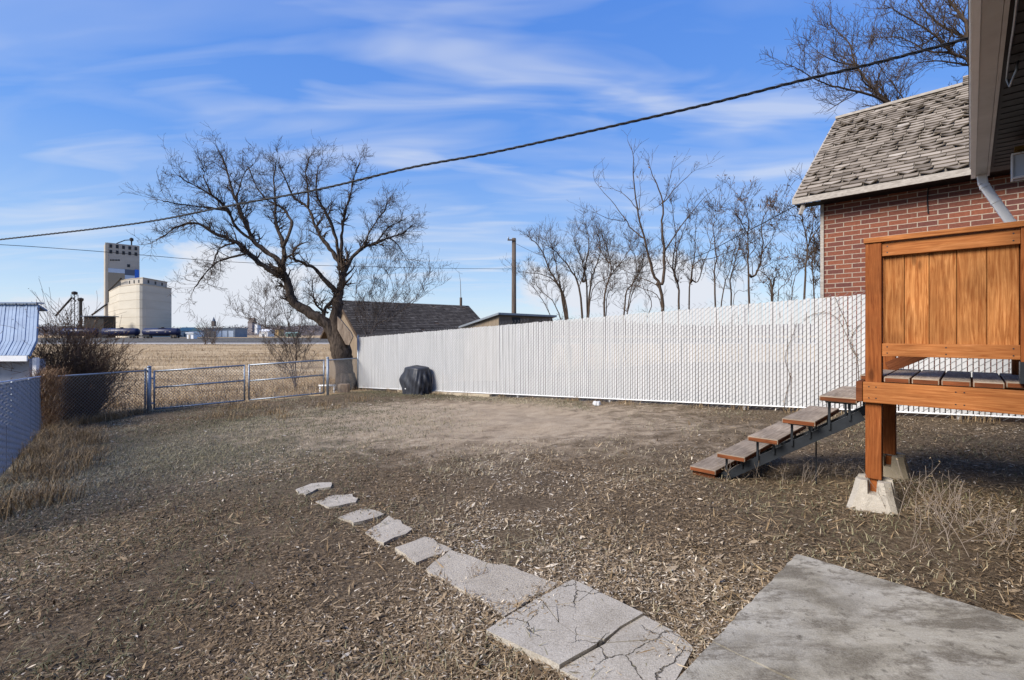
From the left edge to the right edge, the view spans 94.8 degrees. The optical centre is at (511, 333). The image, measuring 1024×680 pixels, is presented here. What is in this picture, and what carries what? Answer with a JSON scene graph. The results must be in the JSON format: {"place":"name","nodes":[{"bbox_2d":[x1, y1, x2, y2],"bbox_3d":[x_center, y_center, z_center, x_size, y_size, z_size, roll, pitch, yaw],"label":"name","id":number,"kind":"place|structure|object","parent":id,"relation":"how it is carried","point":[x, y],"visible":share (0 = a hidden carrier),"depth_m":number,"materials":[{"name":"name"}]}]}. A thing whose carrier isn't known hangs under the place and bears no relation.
{"place":"outdoors","nodes":[
{"label":"outdoors","id":0,"kind":"place"},
{"bbox_2d":[28,343,670,418],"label":"field grass","id":1,"kind":"structure","parent":0,"point":[231,393],"depth_m":23.44,"materials":[{"name":"plant"}]},
{"bbox_2d":[37,341,814,342],"bbox_3d":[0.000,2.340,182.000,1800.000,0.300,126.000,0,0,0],"label":"rail bed","id":2,"kind":"object","parent":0,"point":[274,342],"depth_m":119.00,"materials":[{"name":"gravel"}]},
{"bbox_2d":[38,339,814,339],"bbox_3d":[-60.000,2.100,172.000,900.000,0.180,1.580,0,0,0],"label":"railway track","id":3,"kind":"structure","parent":2,"relation":"on","point":[274,339],"depth_m":171.21,"materials":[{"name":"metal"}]},
{"bbox_2d":[38,340,814,340],"bbox_3d":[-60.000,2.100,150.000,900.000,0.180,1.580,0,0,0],"label":"railway track","id":4,"kind":"structure","parent":2,"relation":"on","point":[272,340],"depth_m":149.21,"materials":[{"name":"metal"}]},
{"bbox_2d":[38,338,814,338],"bbox_3d":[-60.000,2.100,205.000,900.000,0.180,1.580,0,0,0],"label":"railway track","id":5,"kind":"structure","parent":2,"relation":"on","point":[285,338],"depth_m":204.21,"materials":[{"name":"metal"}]},
{"bbox_2d":[60,327,99,337],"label":"tank wagon","id":6,"kind":"object","parent":5,"relation":"on","point":[96,335],"visible":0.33,"depth_m":203.78,"materials":[{"name":"blue paint"}]},
{"bbox_2d":[101,327,139,337],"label":"tank wagon","id":7,"kind":"object","parent":5,"relation":"on","point":[133,332],"visible":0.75,"depth_m":203.78,"materials":[{"name":"blue paint"}]},
{"bbox_2d":[142,327,180,337],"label":"tank wagon","id":8,"kind":"object","parent":5,"relation":"on","point":[161,331],"visible":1,"depth_m":203.78,"materials":[{"name":"blue paint"}]},
{"bbox_2d":[38,343,814,344],"bbox_3d":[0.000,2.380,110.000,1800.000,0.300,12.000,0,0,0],"label":"gravel road","id":9,"kind":"structure","parent":0,"point":[270,343],"depth_m":105.96,"materials":[{"name":"beige gravel"}]},
{"bbox_2d":[38,322,818,335],"bbox_3d":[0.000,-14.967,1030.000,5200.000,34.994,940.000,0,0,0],"label":"hills","id":10,"kind":"structure","parent":0,"point":[251,334],"depth_m":677.28,"materials":[{"name":"brown"}]},
{"bbox_2d":[211,317,215,325],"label":"church steeple","id":11,"kind":"object","parent":10,"relation":"on","point":[213,321],"visible":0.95,"depth_m":817.98,"materials":[{"name":"grey stone"}]},
{"bbox_2d":[0,0,967,328],"label":"sky","id":12,"kind":"structure","parent":0,"point":[89,89],"materials":[{"name":"blue"}]},
{"bbox_2d":[0,336,1023,679],"bbox_3d":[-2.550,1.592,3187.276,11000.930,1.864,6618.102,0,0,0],"label":"ground","id":13,"kind":"structure","parent":0,"point":[534,424],"depth_m":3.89,"materials":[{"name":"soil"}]},
{"bbox_2d":[0,376,43,475],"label":"blue slat fence","id":14,"kind":"object","parent":13,"relation":"on","point":[16,397],"visible":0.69,"depth_m":7.19,"materials":[{"name":"metal"}]},
{"bbox_2d":[22,364,79,431],"bbox_3d":[-10.604,1.419,10.727,1.398,1.594,2.967,0,0,-37],"label":"dead creeper","id":15,"kind":"object","parent":14,"relation":"attached to","point":[49,416],"visible":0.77,"depth_m":10.25,"materials":[{"name":"plant"}]},
{"bbox_2d":[0,302,47,425],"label":"metal roof shed","id":16,"kind":"structure","parent":13,"relation":"on","point":[15,347],"depth_m":11.40,"materials":[{"name":"white metal"}]},
{"bbox_2d":[55,291,77,327],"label":"conveyor tower","id":17,"kind":"structure","parent":13,"relation":"on","point":[73,293],"depth_m":288.76,"materials":[{"name":"metal"}]},
{"bbox_2d":[0,280,152,419],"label":"dense bush","id":18,"kind":"object","parent":13,"relation":"on","point":[88,362],"visible":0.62,"depth_m":12.60,"materials":[{"name":"plant"}]},
{"bbox_2d":[77,298,83,326],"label":"conveyor tower","id":19,"kind":"structure","parent":13,"relation":"on","point":[80,300],"depth_m":289.39,"materials":[{"name":"metal"}]},
{"bbox_2d":[44,368,147,421],"bbox_3d":[-10.415,1.711,11.912,0.117,1.591,2.556,0,0,10],"label":"chain link fence","id":20,"kind":"object","parent":13,"relation":"on","point":[129,372],"visible":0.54,"depth_m":12.00,"materials":[{"name":"metal"}]},
{"bbox_2d":[81,316,118,337],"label":"receiving shed","id":21,"kind":"structure","parent":13,"relation":"on","point":[110,319],"depth_m":262.00,"materials":[{"name":"metal"}]},
{"bbox_2d":[92,238,171,337],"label":"grain elevator","id":22,"kind":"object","parent":13,"relation":"on","point":[133,298],"visible":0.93,"depth_m":289.16,"materials":[{"name":"beige concrete"}]},
{"bbox_2d":[147,366,154,411],"bbox_3d":[-10.117,1.700,13.168,0.192,1.605,0.116,0,0,-12],"label":"gate post","id":23,"kind":"object","parent":13,"relation":"on","point":[149,402],"visible":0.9,"depth_m":13.13,"materials":[{"name":"metal"}]},
{"bbox_2d":[153,365,244,409],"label":"chain link gate","id":24,"kind":"structure","parent":23,"relation":"attached to","point":[188,385],"depth_m":13.66,"materials":[{"name":"metal"}]},
{"bbox_2d":[177,327,199,336],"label":"green roof building","id":25,"kind":"structure","parent":13,"relation":"on","point":[186,329],"depth_m":332.19,"materials":[{"name":"white paint"}]},
{"bbox_2d":[185,332,196,338],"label":"trackside cabin","id":26,"kind":"object","parent":13,"relation":"on","point":[191,335],"visible":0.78,"depth_m":200.00,"materials":[{"name":"white paint"}]},
{"bbox_2d":[194,315,220,344],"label":"young tree","id":27,"kind":"object","parent":13,"relation":"on","point":[204,337],"visible":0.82,"depth_m":94.65,"materials":[{"name":"brown plant"}]},
{"bbox_2d":[202,317,224,344],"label":"young tree","id":28,"kind":"object","parent":13,"relation":"on","point":[213,340],"visible":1,"depth_m":91.89,"materials":[{"name":"brown plant"}]},
{"bbox_2d":[210,328,247,336],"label":"roller door garage","id":29,"kind":"structure","parent":13,"relation":"on","point":[233,332],"depth_m":300.00,"materials":[{"name":"blue metal"}]},
{"bbox_2d":[222,331,226,336],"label":"door","id":30,"kind":"structure","parent":29,"relation":"in","point":[224,333],"depth_m":299.79,"materials":[{"name":"blue paint"}]},
{"bbox_2d":[229,331,233,336],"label":"door","id":31,"kind":"structure","parent":29,"relation":"in","point":[231,333],"depth_m":299.79,"materials":[{"name":"blue paint"}]},
{"bbox_2d":[247,318,255,332],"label":"wooden elevator","id":32,"kind":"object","parent":13,"relation":"on","point":[250,323],"visible":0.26,"depth_m":640.42,"materials":[{"name":"grey"}]},
{"bbox_2d":[255,324,260,333],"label":"grain store","id":33,"kind":"structure","parent":13,"relation":"on","point":[257,327],"depth_m":600.52,"materials":[{"name":"white paint"}]},
{"bbox_2d":[259,329,273,336],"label":"white house","id":34,"kind":"structure","parent":13,"relation":"on","point":[263,332],"depth_m":360.00,"materials":[{"name":"paint"}]},
{"bbox_2d":[119,122,428,390],"bbox_3d":[-7.693,-2.781,16.807,9.278,10.116,5.158,0,0,0],"label":"old bare tree","id":35,"kind":"object","parent":13,"relation":"on","point":[339,334],"visible":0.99,"depth_m":16.71,"materials":[{"name":"brown plant"}]},
{"bbox_2d":[223,252,325,390],"bbox_3d":[-9.411,-0.382,18.122,4.460,5.260,2.588,0,0,0],"label":"slender shrub","id":36,"kind":"object","parent":13,"relation":"on","point":[292,344],"visible":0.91,"depth_m":18.01,"materials":[{"name":"brown plant"}]},
{"bbox_2d":[275,326,283,335],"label":"ochre house","id":37,"kind":"structure","parent":13,"relation":"on","point":[280,329],"depth_m":423.00,"materials":[{"name":"paint"}]},
{"bbox_2d":[248,359,324,400],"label":"chain link gate","id":38,"kind":"structure","parent":13,"relation":"on","point":[288,377],"depth_m":14.71,"materials":[{"name":"metal"}]},
{"bbox_2d":[285,332,300,336],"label":"green shed","id":39,"kind":"structure","parent":13,"relation":"on","point":[289,334],"depth_m":340.00,"materials":[{"name":"metal"}]},
{"bbox_2d":[296,482,331,495],"bbox_3d":[-1.964,1.569,4.655,0.317,0.121,0.379,0,0,37],"label":"stepping stone","id":40,"kind":"object","parent":13,"relation":"on","point":[322,486],"visible":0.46,"depth_m":4.64,"materials":[{"name":"stone"}]},
{"bbox_2d":[316,494,357,508],"bbox_3d":[-1.576,1.541,4.231,0.318,0.119,0.366,0,0,-33],"label":"stepping stone","id":41,"kind":"object","parent":13,"relation":"on","point":[341,500],"visible":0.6,"depth_m":4.19,"materials":[{"name":"stone"}]},
{"bbox_2d":[326,357,356,394],"bbox_3d":[-5.797,1.522,16.089,0.089,1.545,1.774,0,0,13],"label":"short fence panel","id":42,"kind":"object","parent":13,"relation":"on","point":[327,375],"visible":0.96,"depth_m":15.74,"materials":[{"name":"metal"}]},
{"bbox_2d":[337,384,349,392],"bbox_3d":[-5.751,1.873,16.081,0.359,0.300,0.240,0,0,0],"label":"timber block","id":43,"kind":"object","parent":13,"relation":"on","point":[344,388],"depth_m":15.96,"materials":[{"name":"brown wood"}]},
{"bbox_2d":[338,509,383,525],"bbox_3d":[-1.211,1.510,3.792,0.295,0.117,0.268,0,0,38],"label":"stepping stone","id":44,"kind":"object","parent":13,"relation":"on","point":[362,516],"visible":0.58,"depth_m":3.76,"materials":[{"name":"stone"}]},
{"bbox_2d":[365,516,412,545],"bbox_3d":[-0.936,1.491,3.511,0.297,0.108,0.479,0,0,-40],"label":"stepping stone","id":45,"kind":"object","parent":13,"relation":"on","point":[391,527],"visible":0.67,"depth_m":3.45,"materials":[{"name":"stone"}]},
{"bbox_2d":[320,275,479,378],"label":"old shed","id":46,"kind":"structure","parent":13,"relation":"on","point":[424,317],"depth_m":22.82,"materials":[{"name":"weathered wood"},{"name":"dark shingle"}]},
{"bbox_2d":[345,232,458,336],"bbox_3d":[-4.335,-1.057,18.516,4.780,6.298,2.371,0,0,0],"label":"pale shrub","id":47,"kind":"object","parent":13,"relation":"on","point":[370,291],"visible":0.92,"depth_m":18.50,"materials":[{"name":"brown plant"}]},
{"bbox_2d":[399,365,431,394],"bbox_3d":[-2.849,1.359,13.867,0.667,0.872,1.168,0,0,-45],"label":"covered grill","id":48,"kind":"object","parent":13,"relation":"on","point":[415,379],"visible":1,"depth_m":13.54,"materials":[{"name":"black fabric"}]},
{"bbox_2d":[395,536,451,564],"bbox_3d":[-0.597,1.466,3.121,0.270,0.108,0.327,0,0,-40],"label":"stepping stone","id":49,"kind":"object","parent":13,"relation":"on","point":[418,550],"visible":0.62,"depth_m":3.10,"materials":[{"name":"stone"}]},
{"bbox_2d":[38,319,818,335],"bbox_3d":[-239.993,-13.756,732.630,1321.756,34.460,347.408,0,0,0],"label":"distant woods","id":50,"kind":"object","parent":13,"relation":"on","point":[40,331],"visible":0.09,"depth_m":710.50,"materials":[{"name":"brown plant"}]},
{"bbox_2d":[397,390,491,396],"bbox_3d":[-2.074,1.729,13.463,4.286,0.363,0.100,0,0,44],"label":"edging strip","id":51,"kind":"object","parent":13,"relation":"on","point":[470,394],"visible":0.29,"depth_m":12.63,"materials":[{"name":"concrete"}]},
{"bbox_2d":[426,550,498,585],"bbox_3d":[-0.333,1.438,2.796,0.437,0.117,0.344,0,0,37],"label":"stepping stone","id":52,"kind":"object","parent":13,"relation":"on","point":[455,563],"visible":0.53,"depth_m":2.81,"materials":[{"name":"stone"}]},
{"bbox_2d":[466,561,487,577],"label":"dry weed","id":53,"kind":"object","parent":13,"relation":"on","point":[477,570],"visible":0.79,"depth_m":2.68,"materials":[{"name":"beige plant"}]},
{"bbox_2d":[0,388,998,520],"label":"dry grass","id":54,"kind":"structure","parent":13,"relation":"on","point":[47,446],"depth_m":6.92,"materials":[{"name":"plant"}]},
{"bbox_2d":[454,564,556,617],"bbox_3d":[-0.029,1.407,2.529,0.398,0.146,0.425,0,0,-41],"label":"stepping stone","id":55,"kind":"object","parent":13,"relation":"on","point":[500,578],"visible":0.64,"depth_m":2.52,"materials":[{"name":"stone"}]},
{"bbox_2d":[459,313,556,380],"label":"shed","id":56,"kind":"structure","parent":13,"relation":"on","point":[496,319],"depth_m":17.48,"materials":[{"name":"painted wood"},{"name":"roofing felt"},{"name":"metal trim"}]},
{"bbox_2d":[508,237,515,312],"bbox_3d":[0.004,-1.464,25.985,0.495,7.734,0.320,0,0,0],"label":"utility pole","id":57,"kind":"object","parent":13,"relation":"on","point":[513,240],"visible":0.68,"depth_m":25.89,"materials":[{"name":"brown wood"}]},
{"bbox_2d":[0,244,479,268],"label":"thin wire","id":58,"kind":"object","parent":57,"relation":"attached to","point":[223,261],"visible":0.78,"depth_m":18.84,"materials":[{"name":"grey metal"}]},
{"bbox_2d":[515,205,795,272],"bbox_3d":[3.408,-3.547,17.338,1.788,2.930,18.276,0,0,-16],"label":"service wire","id":59,"kind":"object","parent":57,"relation":"attached to","point":[701,254],"visible":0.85,"depth_m":11.84,"materials":[{"name":"black rubber"}]},
{"bbox_2d":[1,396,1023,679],"bbox_3d":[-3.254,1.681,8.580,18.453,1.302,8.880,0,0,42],"label":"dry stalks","id":60,"kind":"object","parent":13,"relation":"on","point":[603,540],"visible":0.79,"depth_m":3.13,"materials":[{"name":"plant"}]},
{"bbox_2d":[502,216,572,347],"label":"bare tree","id":61,"kind":"object","parent":13,"relation":"on","point":[563,299],"visible":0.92,"depth_m":21.00,"materials":[{"name":"brown plant"}]},
{"bbox_2d":[529,203,630,329],"bbox_3d":[2.812,-2.106,19.931,4.640,7.485,2.965,0,0,0],"label":"bare tree","id":62,"kind":"object","parent":13,"relation":"on","point":[584,270],"visible":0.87,"depth_m":19.83,"materials":[{"name":"brown plant"}]},
{"bbox_2d":[548,486,624,516],"bbox_3d":[0.545,1.314,3.788,0.501,0.140,0.574,0,0,-29],"label":"dry weed","id":63,"kind":"object","parent":13,"relation":"on","point":[585,498],"visible":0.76,"depth_m":3.73,"materials":[{"name":"brown plant"}]},
{"bbox_2d":[486,579,692,679],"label":"cracked slab","id":64,"kind":"structure","parent":13,"relation":"on","point":[588,625],"depth_m":2.04,"materials":[{"name":"concrete"}]},
{"bbox_2d":[593,401,600,405],"bbox_3d":[1.681,1.384,9.342,0.169,0.087,0.129,0,0,21],"label":"plaster rubble","id":65,"kind":"object","parent":13,"relation":"on","point":[596,403],"visible":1,"depth_m":9.30,"materials":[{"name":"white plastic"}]},
{"bbox_2d":[576,210,644,370],"bbox_3d":[4.001,-1.775,19.151,3.168,6.663,1.823,0,0,-12],"label":"bare tree","id":66,"kind":"object","parent":13,"relation":"on","point":[607,282],"visible":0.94,"depth_m":19.13,"materials":[{"name":"brown plant"}]},
{"bbox_2d":[605,218,662,364],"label":"bare tree","id":67,"kind":"object","parent":13,"relation":"on","point":[641,265],"visible":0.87,"depth_m":18.77,"materials":[{"name":"brown plant"}]},
{"bbox_2d":[566,130,730,372],"bbox_3d":[4.557,-2.621,15.964,5.531,8.029,2.094,0,0,0],"label":"tall bare tree","id":68,"kind":"object","parent":13,"relation":"on","point":[658,284],"visible":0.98,"depth_m":15.79,"materials":[{"name":"brown plant"}]},
{"bbox_2d":[639,176,703,371],"bbox_3d":[5.753,-2.013,16.424,2.149,6.730,1.945,0,0,0],"label":"bare tree","id":69,"kind":"object","parent":13,"relation":"on","point":[673,267],"visible":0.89,"depth_m":16.18,"materials":[{"name":"brown plant"}]},
{"bbox_2d":[357,289,1023,420],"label":"white slat fence","id":70,"kind":"object","parent":13,"relation":"on","point":[582,357],"visible":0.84,"depth_m":8.90,"materials":[{"name":"plastic"}]},
{"bbox_2d":[781,299,863,410],"bbox_3d":[4.608,0.366,7.034,0.133,1.946,1.057,0,0,-45],"label":"dry vine","id":71,"kind":"object","parent":70,"relation":"attached to","point":[847,337],"visible":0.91,"depth_m":6.86,"materials":[{"name":"plant"}]},
{"bbox_2d":[667,191,750,308],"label":"bare tree","id":72,"kind":"object","parent":13,"relation":"on","point":[690,279],"visible":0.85,"depth_m":16.18,"materials":[{"name":"brown plant"}]},
{"bbox_2d":[679,177,757,371],"bbox_3d":[6.569,-1.714,14.834,2.249,5.995,1.920,0,0,0],"label":"bare tree","id":73,"kind":"object","parent":13,"relation":"on","point":[717,259],"visible":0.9,"depth_m":14.68,"materials":[{"name":"brown plant"}]},
{"bbox_2d":[722,462,764,483],"bbox_3d":[2.074,1.193,4.192,0.478,0.233,0.395,0,0,0],"label":"dry weed","id":74,"kind":"object","parent":13,"relation":"on","point":[748,474],"visible":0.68,"depth_m":4.14,"materials":[{"name":"brown plant"}]},
{"bbox_2d":[713,200,773,323],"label":"bare tree","id":75,"kind":"object","parent":13,"relation":"on","point":[737,254],"visible":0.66,"depth_m":15.05,"materials":[{"name":"brown plant"}]},
{"bbox_2d":[701,168,802,372],"bbox_3d":[7.370,-1.928,14.139,4.186,6.307,1.880,0,0,-27],"label":"bare tree","id":76,"kind":"object","parent":13,"relation":"on","point":[747,247],"visible":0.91,"depth_m":14.06,"materials":[{"name":"brown plant"}]},
{"bbox_2d":[752,262,782,371],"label":"bare tree","id":77,"kind":"object","parent":13,"relation":"on","point":[771,284],"visible":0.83,"depth_m":14.04,"materials":[{"name":"brown plant"}]},
{"bbox_2d":[690,386,864,483],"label":"deck steps","id":78,"kind":"structure","parent":13,"relation":"on","point":[746,454],"depth_m":4.02,"materials":[{"name":"brown wood"}]},
{"bbox_2d":[759,156,819,374],"bbox_3d":[7.512,-1.622,12.221,2.555,5.552,1.712,0,0,-40],"label":"bare tree","id":79,"kind":"object","parent":13,"relation":"on","point":[805,232],"visible":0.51,"depth_m":12.12,"materials":[{"name":"brown plant"}]},
{"bbox_2d":[758,454,827,490],"bbox_3d":[2.447,1.143,3.942,0.541,0.291,0.606,0,0,-25],"label":"dry weed","id":80,"kind":"object","parent":13,"relation":"on","point":[807,460],"visible":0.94,"depth_m":4.01,"materials":[{"name":"brown plant"}]},
{"bbox_2d":[769,235,819,373],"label":"bare tree","id":81,"kind":"object","parent":13,"relation":"on","point":[788,279],"visible":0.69,"depth_m":13.13,"materials":[{"name":"brown plant"}]},
{"bbox_2d":[794,223,819,378],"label":"bare tree","id":82,"kind":"object","parent":13,"relation":"on","point":[813,253],"visible":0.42,"depth_m":11.49,"materials":[{"name":"brown plant"}]},
{"bbox_2d":[825,454,860,477],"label":"dry weed","id":83,"kind":"object","parent":13,"relation":"on","point":[834,467],"visible":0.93,"depth_m":4.08,"materials":[{"name":"brown plant"}]},
{"bbox_2d":[677,554,1023,679],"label":"patio slab","id":84,"kind":"structure","parent":13,"relation":"on","point":[800,617],"depth_m":1.91,"materials":[{"name":"concrete"}]},
{"bbox_2d":[757,0,967,121],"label":"bare tree","id":85,"kind":"object","parent":13,"relation":"on","point":[882,96],"visible":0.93,"depth_m":20.13,"materials":[{"name":"brown plant"}]},
{"bbox_2d":[846,473,900,514],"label":"pier block","id":86,"kind":"structure","parent":13,"relation":"on","point":[862,497],"depth_m":3.32,"materials":[{"name":"concrete"}]},
{"bbox_2d":[883,452,911,480],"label":"pier block","id":87,"kind":"structure","parent":13,"relation":"on","point":[893,469],"depth_m":3.90,"materials":[{"name":"concrete"}]},
{"bbox_2d":[856,220,1023,491],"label":"wooden deck","id":88,"kind":"structure","parent":87,"relation":"on","point":[953,293],"depth_m":3.16,"materials":[{"name":"brown wood"}]},
{"bbox_2d":[792,75,1023,401],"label":"brick house","id":89,"kind":"structure","parent":13,"relation":"on","point":[899,167],"depth_m":7.79,"materials":[{"name":"red brick"}]},
{"bbox_2d":[884,471,942,521],"bbox_3d":[2.762,1.106,3.206,0.421,0.290,0.280,0,0,16],"label":"dry weed","id":90,"kind":"object","parent":13,"relation":"on","point":[924,499],"visible":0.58,"depth_m":3.22,"materials":[{"name":"beige plant"}]},
{"bbox_2d":[863,457,1022,556],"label":"dry weed","id":91,"kind":"object","parent":13,"relation":"on","point":[937,513],"visible":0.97,"depth_m":2.96,"materials":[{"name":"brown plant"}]},
{"bbox_2d":[899,521,1023,581],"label":"dry weed","id":92,"kind":"object","parent":13,"relation":"on","point":[930,551],"visible":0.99,"depth_m":2.59,"materials":[{"name":"beige plant"}]},
{"bbox_2d":[904,484,1022,549],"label":"dry weed","id":93,"kind":"object","parent":13,"relation":"on","point":[998,531],"visible":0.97,"depth_m":2.75,"materials":[{"name":"beige plant"}]},
{"bbox_2d":[968,0,1023,222],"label":"roof eave","id":94,"kind":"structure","parent":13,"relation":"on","point":[996,119],"depth_m":2.95,"materials":[{"name":"grey metal"}]},
{"bbox_2d":[1005,0,1019,86],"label":"loose cable","id":95,"kind":"object","parent":94,"relation":"attached to","point":[1009,84],"visible":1,"depth_m":2.51,"materials":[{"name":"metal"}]},
{"bbox_2d":[1011,145,1023,181],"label":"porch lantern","id":96,"kind":"object","parent":94,"relation":"hanging from","point":[1017,164],"visible":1,"depth_m":3.72,"materials":[{"name":"metal"}]},
{"bbox_3d":[-21.626,-0.223,13.985,0.495,6.226,0.320,0,0,0],"label":"utility pole","id":97,"kind":"object","parent":13,"relation":"on","visible":0},
{"bbox_2d":[0,37,967,239],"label":"twisted cable","id":98,"kind":"object","parent":97,"relation":"attached to","point":[721,100],"visible":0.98,"depth_m":6.08,"materials":[{"name":"black rubber"}]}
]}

